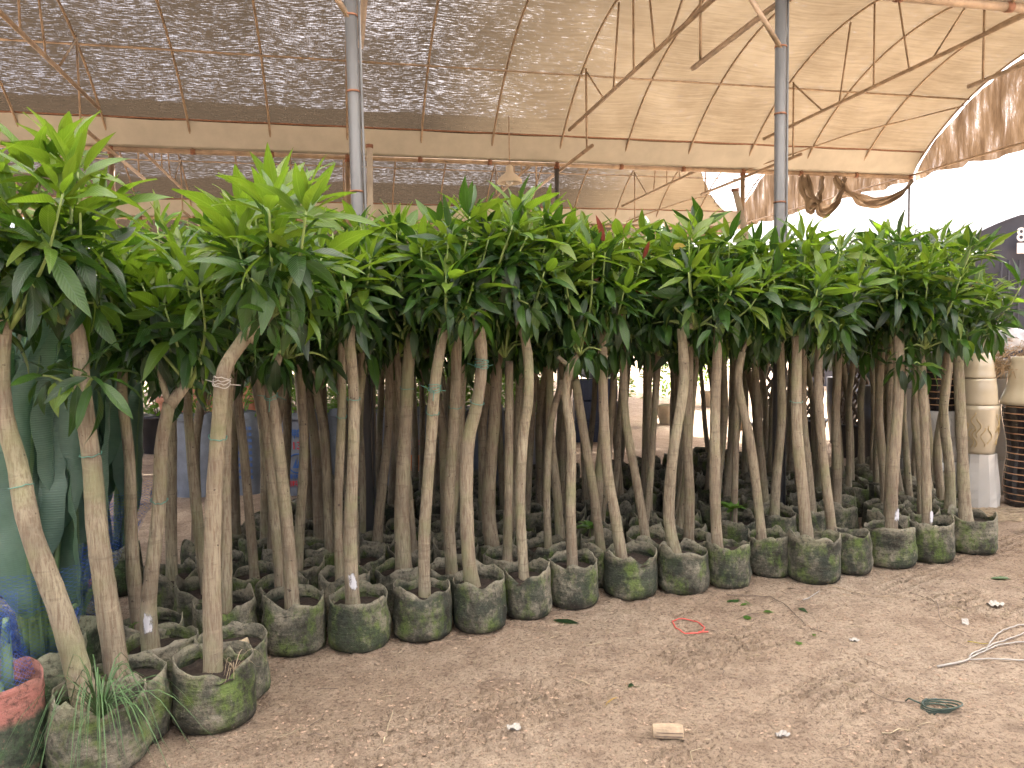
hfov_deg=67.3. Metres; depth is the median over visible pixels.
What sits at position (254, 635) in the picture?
grow bag
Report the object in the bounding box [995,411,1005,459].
glazed pot
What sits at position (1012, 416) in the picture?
glazed pot
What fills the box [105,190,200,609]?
mango tree
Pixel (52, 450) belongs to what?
bird of paradise plant
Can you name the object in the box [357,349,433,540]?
mango tree
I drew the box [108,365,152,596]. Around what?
bird of paradise plant
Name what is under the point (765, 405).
mango tree
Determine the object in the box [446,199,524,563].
mango tree
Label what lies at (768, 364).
mango tree
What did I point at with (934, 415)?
glazed pot
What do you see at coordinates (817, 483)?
mango tree
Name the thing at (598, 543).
mango tree
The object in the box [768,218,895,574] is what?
mango tree
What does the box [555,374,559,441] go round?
mango tree
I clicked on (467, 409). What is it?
nursery shrub
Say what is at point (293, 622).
mango tree
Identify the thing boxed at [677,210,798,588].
mango tree
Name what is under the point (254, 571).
mango tree
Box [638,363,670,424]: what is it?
potted shrub
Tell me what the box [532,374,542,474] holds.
mango tree
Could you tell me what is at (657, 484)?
mango tree
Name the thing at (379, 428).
mango tree
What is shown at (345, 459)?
mango tree
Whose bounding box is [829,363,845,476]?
mango tree
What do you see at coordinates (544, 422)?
mango tree
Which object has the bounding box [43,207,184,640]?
mango tree
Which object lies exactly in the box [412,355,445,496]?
mango tree
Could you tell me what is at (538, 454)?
mango tree
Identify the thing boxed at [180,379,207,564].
mango tree
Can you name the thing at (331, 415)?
sack planter
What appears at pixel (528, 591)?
mango tree
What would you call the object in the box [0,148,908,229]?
greenhouse vault
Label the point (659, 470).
mango tree
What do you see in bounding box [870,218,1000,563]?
mango tree
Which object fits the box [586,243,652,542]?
mango tree
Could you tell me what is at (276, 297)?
mango tree
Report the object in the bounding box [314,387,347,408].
nursery shrub
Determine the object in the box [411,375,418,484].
mango tree
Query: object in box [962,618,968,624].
wood chip
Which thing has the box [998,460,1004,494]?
glazed pot
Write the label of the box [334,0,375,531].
steel post
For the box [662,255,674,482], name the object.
mango tree
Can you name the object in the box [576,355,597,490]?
mango tree
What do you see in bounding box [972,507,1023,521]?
floor straw
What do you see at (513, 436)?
mango tree
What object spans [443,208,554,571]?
mango tree
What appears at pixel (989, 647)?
pale branch
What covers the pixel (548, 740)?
soil crumbs
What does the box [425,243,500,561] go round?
mango tree
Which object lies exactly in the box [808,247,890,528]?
mango tree
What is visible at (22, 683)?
bird of paradise plant
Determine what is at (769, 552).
mango tree
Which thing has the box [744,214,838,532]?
mango tree
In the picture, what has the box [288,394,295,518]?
mango tree
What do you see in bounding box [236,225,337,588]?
mango tree
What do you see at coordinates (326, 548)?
mango tree
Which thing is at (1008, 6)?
roof truss
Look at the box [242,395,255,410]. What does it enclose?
terracotta pot
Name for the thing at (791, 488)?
mango tree
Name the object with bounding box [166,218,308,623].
mango tree
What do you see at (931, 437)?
mango tree
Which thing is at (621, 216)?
roof gutter
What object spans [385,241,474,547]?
mango tree
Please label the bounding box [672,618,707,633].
red string loop
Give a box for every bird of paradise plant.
[0,323,91,716]
[0,328,26,634]
[0,590,46,767]
[14,319,122,665]
[82,503,123,601]
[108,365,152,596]
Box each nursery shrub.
[142,383,160,453]
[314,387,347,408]
[416,357,447,431]
[465,382,504,418]
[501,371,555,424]
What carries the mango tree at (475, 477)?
on the ground
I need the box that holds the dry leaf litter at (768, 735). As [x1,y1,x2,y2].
[189,556,1023,763]
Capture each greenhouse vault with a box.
[0,0,1023,180]
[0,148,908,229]
[66,204,722,249]
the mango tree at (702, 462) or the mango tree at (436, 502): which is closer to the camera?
the mango tree at (436, 502)
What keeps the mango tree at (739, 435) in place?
on the ground
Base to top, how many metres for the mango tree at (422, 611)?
2.277 m
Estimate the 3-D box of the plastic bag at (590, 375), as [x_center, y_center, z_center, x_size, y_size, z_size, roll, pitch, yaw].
[1.175,-0.244,11.013,0.544,0.404,0.396,-1,3,0]
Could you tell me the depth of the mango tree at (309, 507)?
5.56 m
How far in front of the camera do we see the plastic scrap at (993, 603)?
4.18 m
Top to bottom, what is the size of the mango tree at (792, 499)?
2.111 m
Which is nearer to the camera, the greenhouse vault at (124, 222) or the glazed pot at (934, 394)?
the glazed pot at (934, 394)
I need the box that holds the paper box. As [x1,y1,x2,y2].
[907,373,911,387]
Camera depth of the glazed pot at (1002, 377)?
6.95 m
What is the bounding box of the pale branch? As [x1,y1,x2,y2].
[937,624,1023,666]
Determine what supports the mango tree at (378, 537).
on the ground
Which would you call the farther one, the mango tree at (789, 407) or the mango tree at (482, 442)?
the mango tree at (789, 407)
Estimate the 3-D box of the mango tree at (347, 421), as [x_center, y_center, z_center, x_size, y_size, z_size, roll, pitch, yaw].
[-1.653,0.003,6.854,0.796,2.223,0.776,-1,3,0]
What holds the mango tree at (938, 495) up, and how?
on the ground
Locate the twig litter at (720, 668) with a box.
[269,564,1023,760]
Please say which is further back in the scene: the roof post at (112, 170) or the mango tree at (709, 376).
the roof post at (112, 170)
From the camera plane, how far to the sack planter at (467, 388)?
7.74 m
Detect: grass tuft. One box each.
[0,652,217,767]
[209,649,263,681]
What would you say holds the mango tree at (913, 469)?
on the ground
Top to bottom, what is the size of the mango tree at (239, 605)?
2.181 m
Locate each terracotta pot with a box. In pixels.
[156,396,182,411]
[193,396,212,411]
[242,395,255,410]
[243,384,252,394]
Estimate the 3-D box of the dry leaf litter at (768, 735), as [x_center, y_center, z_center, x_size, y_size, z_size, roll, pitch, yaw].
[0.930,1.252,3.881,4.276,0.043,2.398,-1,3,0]
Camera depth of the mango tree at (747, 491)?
6.11 m
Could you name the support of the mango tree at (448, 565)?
on the ground
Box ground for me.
[110,359,1023,767]
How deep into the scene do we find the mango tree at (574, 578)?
4.22 m
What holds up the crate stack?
on the ground
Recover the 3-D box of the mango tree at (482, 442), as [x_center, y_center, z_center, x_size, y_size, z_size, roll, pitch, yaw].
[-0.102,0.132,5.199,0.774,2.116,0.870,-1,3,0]
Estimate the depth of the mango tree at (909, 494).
5.78 m
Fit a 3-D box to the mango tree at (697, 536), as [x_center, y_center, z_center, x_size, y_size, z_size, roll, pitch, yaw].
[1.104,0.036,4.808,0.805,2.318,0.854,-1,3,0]
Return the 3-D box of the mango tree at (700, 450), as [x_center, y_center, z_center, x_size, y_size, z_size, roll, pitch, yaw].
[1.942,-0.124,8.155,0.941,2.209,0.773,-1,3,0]
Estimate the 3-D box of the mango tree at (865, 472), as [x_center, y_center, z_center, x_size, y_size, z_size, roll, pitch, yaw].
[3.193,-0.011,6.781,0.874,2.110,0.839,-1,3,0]
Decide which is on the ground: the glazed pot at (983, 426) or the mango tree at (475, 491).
the mango tree at (475, 491)
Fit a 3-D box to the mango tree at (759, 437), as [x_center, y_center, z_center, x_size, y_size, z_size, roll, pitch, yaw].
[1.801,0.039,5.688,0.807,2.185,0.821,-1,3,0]
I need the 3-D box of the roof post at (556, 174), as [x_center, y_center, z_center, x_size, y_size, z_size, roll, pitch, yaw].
[0.682,-1.177,11.321,0.085,3.970,0.085,-1,3,0]
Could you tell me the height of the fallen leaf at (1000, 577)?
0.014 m
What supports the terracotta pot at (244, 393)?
on the terracotta pot at (251, 406)
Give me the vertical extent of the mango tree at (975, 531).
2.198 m
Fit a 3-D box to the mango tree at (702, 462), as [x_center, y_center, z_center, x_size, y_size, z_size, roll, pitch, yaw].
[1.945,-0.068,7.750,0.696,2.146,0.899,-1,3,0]
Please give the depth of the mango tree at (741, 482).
6.35 m
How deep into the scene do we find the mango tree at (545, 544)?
4.63 m
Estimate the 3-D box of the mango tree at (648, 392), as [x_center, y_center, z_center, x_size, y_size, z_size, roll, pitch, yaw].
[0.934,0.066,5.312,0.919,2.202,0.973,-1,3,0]
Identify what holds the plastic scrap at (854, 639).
on the ground
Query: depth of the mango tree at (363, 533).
5.05 m
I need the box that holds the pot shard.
[507,722,520,729]
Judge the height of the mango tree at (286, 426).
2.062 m
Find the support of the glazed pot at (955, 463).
on the ground
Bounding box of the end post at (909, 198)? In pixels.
[907,186,910,226]
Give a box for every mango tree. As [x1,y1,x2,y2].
[0,107,172,744]
[0,114,152,767]
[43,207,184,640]
[90,222,258,690]
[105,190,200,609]
[127,199,298,634]
[141,219,250,626]
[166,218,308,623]
[168,227,273,593]
[170,232,245,575]
[171,142,380,734]
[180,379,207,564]
[213,161,375,657]
[231,371,259,550]
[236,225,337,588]
[238,241,267,564]
[244,377,259,526]
[258,345,331,562]
[283,395,307,530]
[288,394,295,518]
[291,371,298,502]
[293,204,392,626]
[294,372,332,529]
[296,200,412,653]
[304,346,355,565]
[304,388,323,545]
[308,379,343,536]
[311,393,322,497]
[316,214,422,584]
[319,383,333,483]
[332,395,358,486]
[333,371,385,530]
[336,384,347,510]
[341,225,386,546]
[355,199,451,617]
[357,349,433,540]
[358,397,373,504]
[361,209,415,558]
[363,194,473,615]
[367,221,449,563]
[373,365,387,493]
[382,176,522,642]
[384,252,395,523]
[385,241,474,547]
[386,494,418,517]
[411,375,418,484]
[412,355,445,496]
[414,358,446,519]
[415,357,459,530]
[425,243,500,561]
[435,174,569,633]
[435,355,450,493]
[435,432,439,487]
[437,355,449,489]
[441,356,448,407]
[442,355,477,515]
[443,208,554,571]
[445,339,536,537]
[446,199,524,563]
[464,422,477,510]
[465,419,477,488]
[470,243,543,545]
[473,424,498,504]
[493,184,600,620]
[496,368,523,513]
[498,393,532,505]
[504,251,582,549]
[514,213,614,562]
[523,377,535,481]
[525,345,543,533]
[527,199,627,609]
[531,367,552,508]
[532,348,552,500]
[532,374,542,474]
[533,250,584,534]
[534,211,645,587]
[535,363,551,488]
[550,267,618,519]
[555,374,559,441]
[556,397,576,474]
[561,215,672,600]
[575,376,590,516]
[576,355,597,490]
[576,463,580,478]
[579,228,650,538]
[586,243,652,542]
[587,209,690,582]
[606,242,653,530]
[608,355,637,490]
[613,356,637,514]
[627,253,673,511]
[628,196,756,546]
[628,236,673,528]
[629,245,711,529]
[632,354,674,490]
[634,205,765,595]
[636,455,660,464]
[638,369,664,482]
[644,235,749,534]
[660,360,706,491]
[661,352,711,512]
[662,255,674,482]
[662,392,672,471]
[667,243,722,523]
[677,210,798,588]
[691,220,812,577]
[693,369,708,472]
[693,466,702,486]
[695,353,731,503]
[697,358,731,481]
[697,361,727,475]
[698,344,730,532]
[702,242,769,542]
[721,350,766,511]
[722,373,742,477]
[724,357,741,464]
[728,352,769,515]
[731,359,750,482]
[738,243,772,498]
[738,357,770,489]
[741,210,862,584]
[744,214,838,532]
[748,365,768,471]
[760,362,769,422]
[764,363,789,478]
[767,354,794,485]
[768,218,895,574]
[768,241,810,499]
[771,269,839,506]
[772,227,862,532]
[783,364,791,458]
[786,385,790,460]
[786,390,786,453]
[786,403,795,481]
[795,268,844,498]
[795,359,843,485]
[807,243,878,506]
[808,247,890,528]
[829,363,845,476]
[830,247,857,483]
[834,238,944,527]
[836,208,959,568]
[840,218,970,528]
[842,243,868,516]
[844,348,874,479]
[854,353,869,470]
[857,272,879,499]
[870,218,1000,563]
[871,225,938,504]
[872,252,919,498]
[881,227,976,522]
[883,385,886,443]
[901,344,941,481]
[903,227,953,492]
[921,223,1017,514]
[922,344,944,486]
[930,227,1023,555]
[931,230,1013,502]
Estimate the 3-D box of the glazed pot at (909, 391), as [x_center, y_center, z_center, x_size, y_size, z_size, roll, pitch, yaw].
[3.691,0.352,7.104,0.357,0.636,0.357,-1,3,0]
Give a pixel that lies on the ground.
(686, 665)
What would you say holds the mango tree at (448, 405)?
on the ground
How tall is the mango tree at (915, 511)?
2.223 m
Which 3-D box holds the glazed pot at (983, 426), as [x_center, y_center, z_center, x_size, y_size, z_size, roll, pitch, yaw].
[4.005,0.381,6.605,0.316,0.412,0.315,-1,3,0]
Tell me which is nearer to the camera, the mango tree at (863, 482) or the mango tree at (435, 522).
the mango tree at (435, 522)
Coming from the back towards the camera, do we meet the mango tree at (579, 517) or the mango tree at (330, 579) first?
the mango tree at (579, 517)
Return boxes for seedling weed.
[576,520,604,536]
[721,501,745,521]
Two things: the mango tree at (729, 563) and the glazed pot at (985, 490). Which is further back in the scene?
the glazed pot at (985, 490)
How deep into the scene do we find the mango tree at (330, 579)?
4.04 m
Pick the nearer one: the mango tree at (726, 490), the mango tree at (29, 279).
the mango tree at (29, 279)
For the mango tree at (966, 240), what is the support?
on the ground
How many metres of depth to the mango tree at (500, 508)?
5.70 m
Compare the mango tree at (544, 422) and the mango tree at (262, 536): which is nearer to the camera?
the mango tree at (262, 536)
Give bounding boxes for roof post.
[107,151,116,223]
[345,159,351,225]
[554,167,559,383]
[740,173,745,429]
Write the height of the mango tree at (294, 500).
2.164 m
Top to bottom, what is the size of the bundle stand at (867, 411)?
0.900 m
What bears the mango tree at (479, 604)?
on the ground
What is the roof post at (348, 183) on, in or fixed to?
on the ground
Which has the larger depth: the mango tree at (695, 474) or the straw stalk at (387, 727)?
the mango tree at (695, 474)
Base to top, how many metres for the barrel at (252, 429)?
1.228 m
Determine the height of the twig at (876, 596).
0.024 m
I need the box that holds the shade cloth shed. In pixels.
[812,214,1023,385]
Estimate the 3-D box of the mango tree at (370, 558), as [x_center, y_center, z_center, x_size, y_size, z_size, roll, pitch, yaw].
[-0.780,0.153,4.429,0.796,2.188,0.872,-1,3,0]
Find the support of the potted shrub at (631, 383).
on the ground
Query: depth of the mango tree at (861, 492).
6.29 m
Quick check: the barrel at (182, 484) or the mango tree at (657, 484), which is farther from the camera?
the barrel at (182, 484)
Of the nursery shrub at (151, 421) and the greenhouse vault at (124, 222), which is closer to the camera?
the nursery shrub at (151, 421)
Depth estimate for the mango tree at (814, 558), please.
4.58 m
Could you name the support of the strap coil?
on the ground
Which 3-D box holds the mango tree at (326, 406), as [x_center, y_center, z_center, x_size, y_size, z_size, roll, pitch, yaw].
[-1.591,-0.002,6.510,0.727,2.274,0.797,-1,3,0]
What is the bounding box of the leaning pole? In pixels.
[731,188,748,239]
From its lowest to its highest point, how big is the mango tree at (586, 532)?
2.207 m
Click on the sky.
(989, 188)
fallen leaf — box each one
[375,731,387,736]
[554,619,577,622]
[989,576,1010,578]
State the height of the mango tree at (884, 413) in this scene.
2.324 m
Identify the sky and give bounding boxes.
[10,55,1023,275]
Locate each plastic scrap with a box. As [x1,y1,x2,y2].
[849,637,859,641]
[986,600,1004,606]
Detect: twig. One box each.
[727,594,821,631]
[831,585,933,599]
[868,689,920,701]
[909,592,967,633]
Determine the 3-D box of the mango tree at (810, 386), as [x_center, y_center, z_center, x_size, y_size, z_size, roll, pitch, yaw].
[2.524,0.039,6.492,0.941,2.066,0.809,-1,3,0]
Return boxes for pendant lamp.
[497,116,521,185]
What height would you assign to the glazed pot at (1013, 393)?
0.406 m
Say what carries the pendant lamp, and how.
hanging from the greenhouse vault at (410, 182)
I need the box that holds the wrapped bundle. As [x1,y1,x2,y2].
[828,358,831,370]
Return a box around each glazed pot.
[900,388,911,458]
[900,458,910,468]
[926,353,954,410]
[930,411,956,461]
[942,462,956,484]
[956,453,1000,507]
[964,353,995,377]
[965,378,998,405]
[966,405,1000,453]
[995,358,1009,378]
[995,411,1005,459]
[997,378,1006,410]
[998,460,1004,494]
[999,356,1023,405]
[1001,404,1023,507]
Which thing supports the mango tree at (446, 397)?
on the ground
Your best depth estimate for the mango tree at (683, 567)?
4.42 m
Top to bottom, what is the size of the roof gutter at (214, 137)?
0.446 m
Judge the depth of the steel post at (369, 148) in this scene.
6.89 m
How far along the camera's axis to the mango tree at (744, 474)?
6.73 m
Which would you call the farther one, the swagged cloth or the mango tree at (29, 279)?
the swagged cloth
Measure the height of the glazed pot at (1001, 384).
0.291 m
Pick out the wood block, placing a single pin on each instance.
(668, 730)
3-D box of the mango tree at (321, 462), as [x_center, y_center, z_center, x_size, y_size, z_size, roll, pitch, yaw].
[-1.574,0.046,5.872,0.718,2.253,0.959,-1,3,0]
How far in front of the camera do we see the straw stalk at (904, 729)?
2.88 m
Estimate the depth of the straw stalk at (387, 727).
2.97 m
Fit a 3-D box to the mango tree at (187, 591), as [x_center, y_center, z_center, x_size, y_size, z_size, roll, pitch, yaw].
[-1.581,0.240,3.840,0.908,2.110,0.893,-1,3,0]
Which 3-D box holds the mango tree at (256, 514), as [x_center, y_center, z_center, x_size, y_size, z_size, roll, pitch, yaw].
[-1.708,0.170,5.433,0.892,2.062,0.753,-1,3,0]
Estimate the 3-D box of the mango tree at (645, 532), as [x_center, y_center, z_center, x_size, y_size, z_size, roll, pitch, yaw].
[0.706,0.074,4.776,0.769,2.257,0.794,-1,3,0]
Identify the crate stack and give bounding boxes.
[573,378,617,441]
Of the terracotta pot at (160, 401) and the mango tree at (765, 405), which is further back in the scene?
the terracotta pot at (160, 401)
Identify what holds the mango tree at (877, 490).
on the ground
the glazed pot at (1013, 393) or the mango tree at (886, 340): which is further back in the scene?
the glazed pot at (1013, 393)
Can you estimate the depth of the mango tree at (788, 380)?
7.66 m
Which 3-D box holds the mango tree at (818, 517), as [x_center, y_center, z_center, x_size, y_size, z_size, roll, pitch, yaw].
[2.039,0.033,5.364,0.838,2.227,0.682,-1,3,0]
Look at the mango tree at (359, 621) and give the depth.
3.68 m
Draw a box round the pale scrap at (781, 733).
[775,730,789,736]
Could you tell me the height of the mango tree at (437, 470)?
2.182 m
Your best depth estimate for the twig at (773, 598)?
4.34 m
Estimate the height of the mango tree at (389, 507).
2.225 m
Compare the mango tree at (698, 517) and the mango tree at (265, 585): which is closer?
the mango tree at (265, 585)
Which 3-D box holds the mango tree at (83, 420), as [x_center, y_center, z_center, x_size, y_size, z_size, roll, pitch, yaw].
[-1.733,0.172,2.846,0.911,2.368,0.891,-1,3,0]
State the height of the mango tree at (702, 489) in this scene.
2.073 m
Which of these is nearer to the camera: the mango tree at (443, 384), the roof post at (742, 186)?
the mango tree at (443, 384)
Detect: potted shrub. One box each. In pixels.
[609,367,635,396]
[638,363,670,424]
[697,360,728,406]
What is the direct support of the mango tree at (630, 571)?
on the ground
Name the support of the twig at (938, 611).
on the ground
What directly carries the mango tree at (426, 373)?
on the ground
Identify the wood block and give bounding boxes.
[652,723,683,738]
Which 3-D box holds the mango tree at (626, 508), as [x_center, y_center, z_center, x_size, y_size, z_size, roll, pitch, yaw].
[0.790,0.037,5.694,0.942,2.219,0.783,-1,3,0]
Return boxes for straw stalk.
[383,709,393,743]
[881,722,934,733]
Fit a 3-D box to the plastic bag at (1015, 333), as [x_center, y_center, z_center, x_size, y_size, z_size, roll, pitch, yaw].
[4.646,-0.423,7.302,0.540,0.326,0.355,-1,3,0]
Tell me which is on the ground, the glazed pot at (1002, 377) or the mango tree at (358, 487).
the mango tree at (358, 487)
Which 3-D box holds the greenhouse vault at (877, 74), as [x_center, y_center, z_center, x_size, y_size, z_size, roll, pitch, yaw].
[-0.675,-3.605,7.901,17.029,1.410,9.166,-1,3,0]
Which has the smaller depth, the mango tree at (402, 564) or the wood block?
the wood block
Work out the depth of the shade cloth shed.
14.91 m
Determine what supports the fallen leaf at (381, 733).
on the ground
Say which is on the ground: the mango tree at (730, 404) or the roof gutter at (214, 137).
the mango tree at (730, 404)
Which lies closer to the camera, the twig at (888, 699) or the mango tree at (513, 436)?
the twig at (888, 699)
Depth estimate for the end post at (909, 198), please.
12.52 m
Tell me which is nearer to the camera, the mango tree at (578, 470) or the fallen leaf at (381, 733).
the fallen leaf at (381, 733)
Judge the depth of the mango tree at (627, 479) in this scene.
7.39 m
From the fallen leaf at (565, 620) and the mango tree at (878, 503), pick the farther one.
the mango tree at (878, 503)
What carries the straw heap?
on the glazed pot at (1013, 393)
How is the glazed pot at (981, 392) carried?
on the glazed pot at (983, 426)
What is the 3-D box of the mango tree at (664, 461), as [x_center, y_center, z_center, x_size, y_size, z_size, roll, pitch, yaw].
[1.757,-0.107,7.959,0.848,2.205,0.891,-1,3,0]
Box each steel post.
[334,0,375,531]
[366,144,375,486]
[748,0,788,504]
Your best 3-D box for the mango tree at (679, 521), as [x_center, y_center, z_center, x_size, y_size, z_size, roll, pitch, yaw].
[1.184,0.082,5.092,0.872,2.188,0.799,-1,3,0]
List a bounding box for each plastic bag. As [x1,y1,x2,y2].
[582,368,610,377]
[989,323,1023,353]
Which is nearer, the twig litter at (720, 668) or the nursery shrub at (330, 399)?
the twig litter at (720, 668)
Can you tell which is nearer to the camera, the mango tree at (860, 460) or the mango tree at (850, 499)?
the mango tree at (850, 499)
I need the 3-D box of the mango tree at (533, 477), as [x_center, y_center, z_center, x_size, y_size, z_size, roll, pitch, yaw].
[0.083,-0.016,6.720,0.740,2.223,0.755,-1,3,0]
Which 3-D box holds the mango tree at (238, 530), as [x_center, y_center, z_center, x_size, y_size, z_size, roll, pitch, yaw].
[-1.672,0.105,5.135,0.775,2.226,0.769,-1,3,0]
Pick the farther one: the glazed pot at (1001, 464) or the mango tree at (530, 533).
the glazed pot at (1001, 464)
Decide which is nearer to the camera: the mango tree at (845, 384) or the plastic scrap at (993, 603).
the plastic scrap at (993, 603)
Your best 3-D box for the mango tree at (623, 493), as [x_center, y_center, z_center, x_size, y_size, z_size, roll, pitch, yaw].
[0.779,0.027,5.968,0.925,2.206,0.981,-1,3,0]
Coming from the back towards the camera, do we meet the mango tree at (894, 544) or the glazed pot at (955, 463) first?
the glazed pot at (955, 463)
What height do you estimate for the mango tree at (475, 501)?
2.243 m
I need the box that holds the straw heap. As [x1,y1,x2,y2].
[983,337,1023,379]
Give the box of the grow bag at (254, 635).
[193,621,270,698]
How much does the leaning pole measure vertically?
3.036 m
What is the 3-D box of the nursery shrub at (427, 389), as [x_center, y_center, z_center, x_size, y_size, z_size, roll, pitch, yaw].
[-1.112,0.172,10.630,1.073,1.416,0.886,-1,3,0]
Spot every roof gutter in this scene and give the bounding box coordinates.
[0,111,923,195]
[17,196,736,232]
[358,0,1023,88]
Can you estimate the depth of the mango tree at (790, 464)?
7.02 m
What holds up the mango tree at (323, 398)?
on the ground
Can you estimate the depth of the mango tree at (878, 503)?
5.56 m
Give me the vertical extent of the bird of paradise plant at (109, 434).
1.676 m
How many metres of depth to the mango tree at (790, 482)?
6.46 m
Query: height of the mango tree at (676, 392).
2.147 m
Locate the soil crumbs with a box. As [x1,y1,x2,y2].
[139,550,1023,767]
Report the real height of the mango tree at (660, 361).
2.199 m
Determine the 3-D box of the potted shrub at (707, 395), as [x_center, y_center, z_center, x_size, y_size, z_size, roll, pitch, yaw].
[4.090,-0.071,16.028,0.990,1.092,0.873,-1,3,0]
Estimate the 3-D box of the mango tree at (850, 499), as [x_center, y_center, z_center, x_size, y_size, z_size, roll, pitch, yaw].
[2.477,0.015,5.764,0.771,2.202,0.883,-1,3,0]
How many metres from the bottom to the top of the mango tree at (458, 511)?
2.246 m
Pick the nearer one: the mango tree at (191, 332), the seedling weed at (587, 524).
the mango tree at (191, 332)
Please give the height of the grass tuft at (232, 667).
0.077 m
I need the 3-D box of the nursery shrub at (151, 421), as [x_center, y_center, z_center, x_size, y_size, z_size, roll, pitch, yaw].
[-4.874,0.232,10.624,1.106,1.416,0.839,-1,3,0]
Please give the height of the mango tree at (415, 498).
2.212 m
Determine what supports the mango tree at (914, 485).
on the ground
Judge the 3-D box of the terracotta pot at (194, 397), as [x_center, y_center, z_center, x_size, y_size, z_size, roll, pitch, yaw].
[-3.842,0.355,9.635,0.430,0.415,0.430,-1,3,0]
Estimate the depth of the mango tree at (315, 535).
4.95 m
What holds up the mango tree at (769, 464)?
on the ground
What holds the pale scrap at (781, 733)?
on the ground
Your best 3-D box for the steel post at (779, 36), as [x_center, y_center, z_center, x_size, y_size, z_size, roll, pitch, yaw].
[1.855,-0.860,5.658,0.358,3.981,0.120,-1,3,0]
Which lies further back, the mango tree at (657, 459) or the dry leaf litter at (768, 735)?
the mango tree at (657, 459)
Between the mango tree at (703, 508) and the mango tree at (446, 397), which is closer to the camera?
the mango tree at (703, 508)
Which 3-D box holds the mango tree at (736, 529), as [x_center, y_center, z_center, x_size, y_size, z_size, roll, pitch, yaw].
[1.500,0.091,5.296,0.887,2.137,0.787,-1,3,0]
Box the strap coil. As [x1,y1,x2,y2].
[905,698,963,714]
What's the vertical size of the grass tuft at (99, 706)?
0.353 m
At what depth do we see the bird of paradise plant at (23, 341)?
3.70 m
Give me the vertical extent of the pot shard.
0.015 m
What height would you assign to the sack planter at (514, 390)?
1.183 m
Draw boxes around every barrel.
[177,376,212,497]
[238,382,259,495]
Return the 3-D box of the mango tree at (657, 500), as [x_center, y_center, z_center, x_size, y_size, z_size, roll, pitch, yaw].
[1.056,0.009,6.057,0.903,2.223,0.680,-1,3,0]
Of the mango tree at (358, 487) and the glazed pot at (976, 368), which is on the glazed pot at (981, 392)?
the glazed pot at (976, 368)
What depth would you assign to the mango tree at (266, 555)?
4.56 m
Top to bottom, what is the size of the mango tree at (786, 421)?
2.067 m
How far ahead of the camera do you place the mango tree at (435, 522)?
5.27 m
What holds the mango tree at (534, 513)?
on the ground
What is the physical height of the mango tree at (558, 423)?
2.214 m
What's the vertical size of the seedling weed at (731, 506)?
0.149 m
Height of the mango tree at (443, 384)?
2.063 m
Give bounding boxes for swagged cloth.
[798,174,914,218]
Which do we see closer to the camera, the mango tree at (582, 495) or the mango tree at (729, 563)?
the mango tree at (729, 563)
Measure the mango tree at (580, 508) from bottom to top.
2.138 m
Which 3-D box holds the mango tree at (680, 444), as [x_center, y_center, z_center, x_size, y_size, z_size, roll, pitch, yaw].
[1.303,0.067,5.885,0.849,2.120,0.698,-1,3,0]
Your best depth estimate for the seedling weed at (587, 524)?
4.87 m
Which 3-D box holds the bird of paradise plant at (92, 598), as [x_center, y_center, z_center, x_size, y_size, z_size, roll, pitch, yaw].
[-2.252,0.427,3.960,0.506,1.742,0.568,-1,3,0]
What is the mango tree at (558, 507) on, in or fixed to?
on the ground
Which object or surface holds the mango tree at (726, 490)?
on the ground
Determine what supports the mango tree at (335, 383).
on the ground
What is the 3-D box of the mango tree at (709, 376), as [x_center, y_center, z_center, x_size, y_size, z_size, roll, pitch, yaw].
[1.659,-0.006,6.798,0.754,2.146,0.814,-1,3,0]

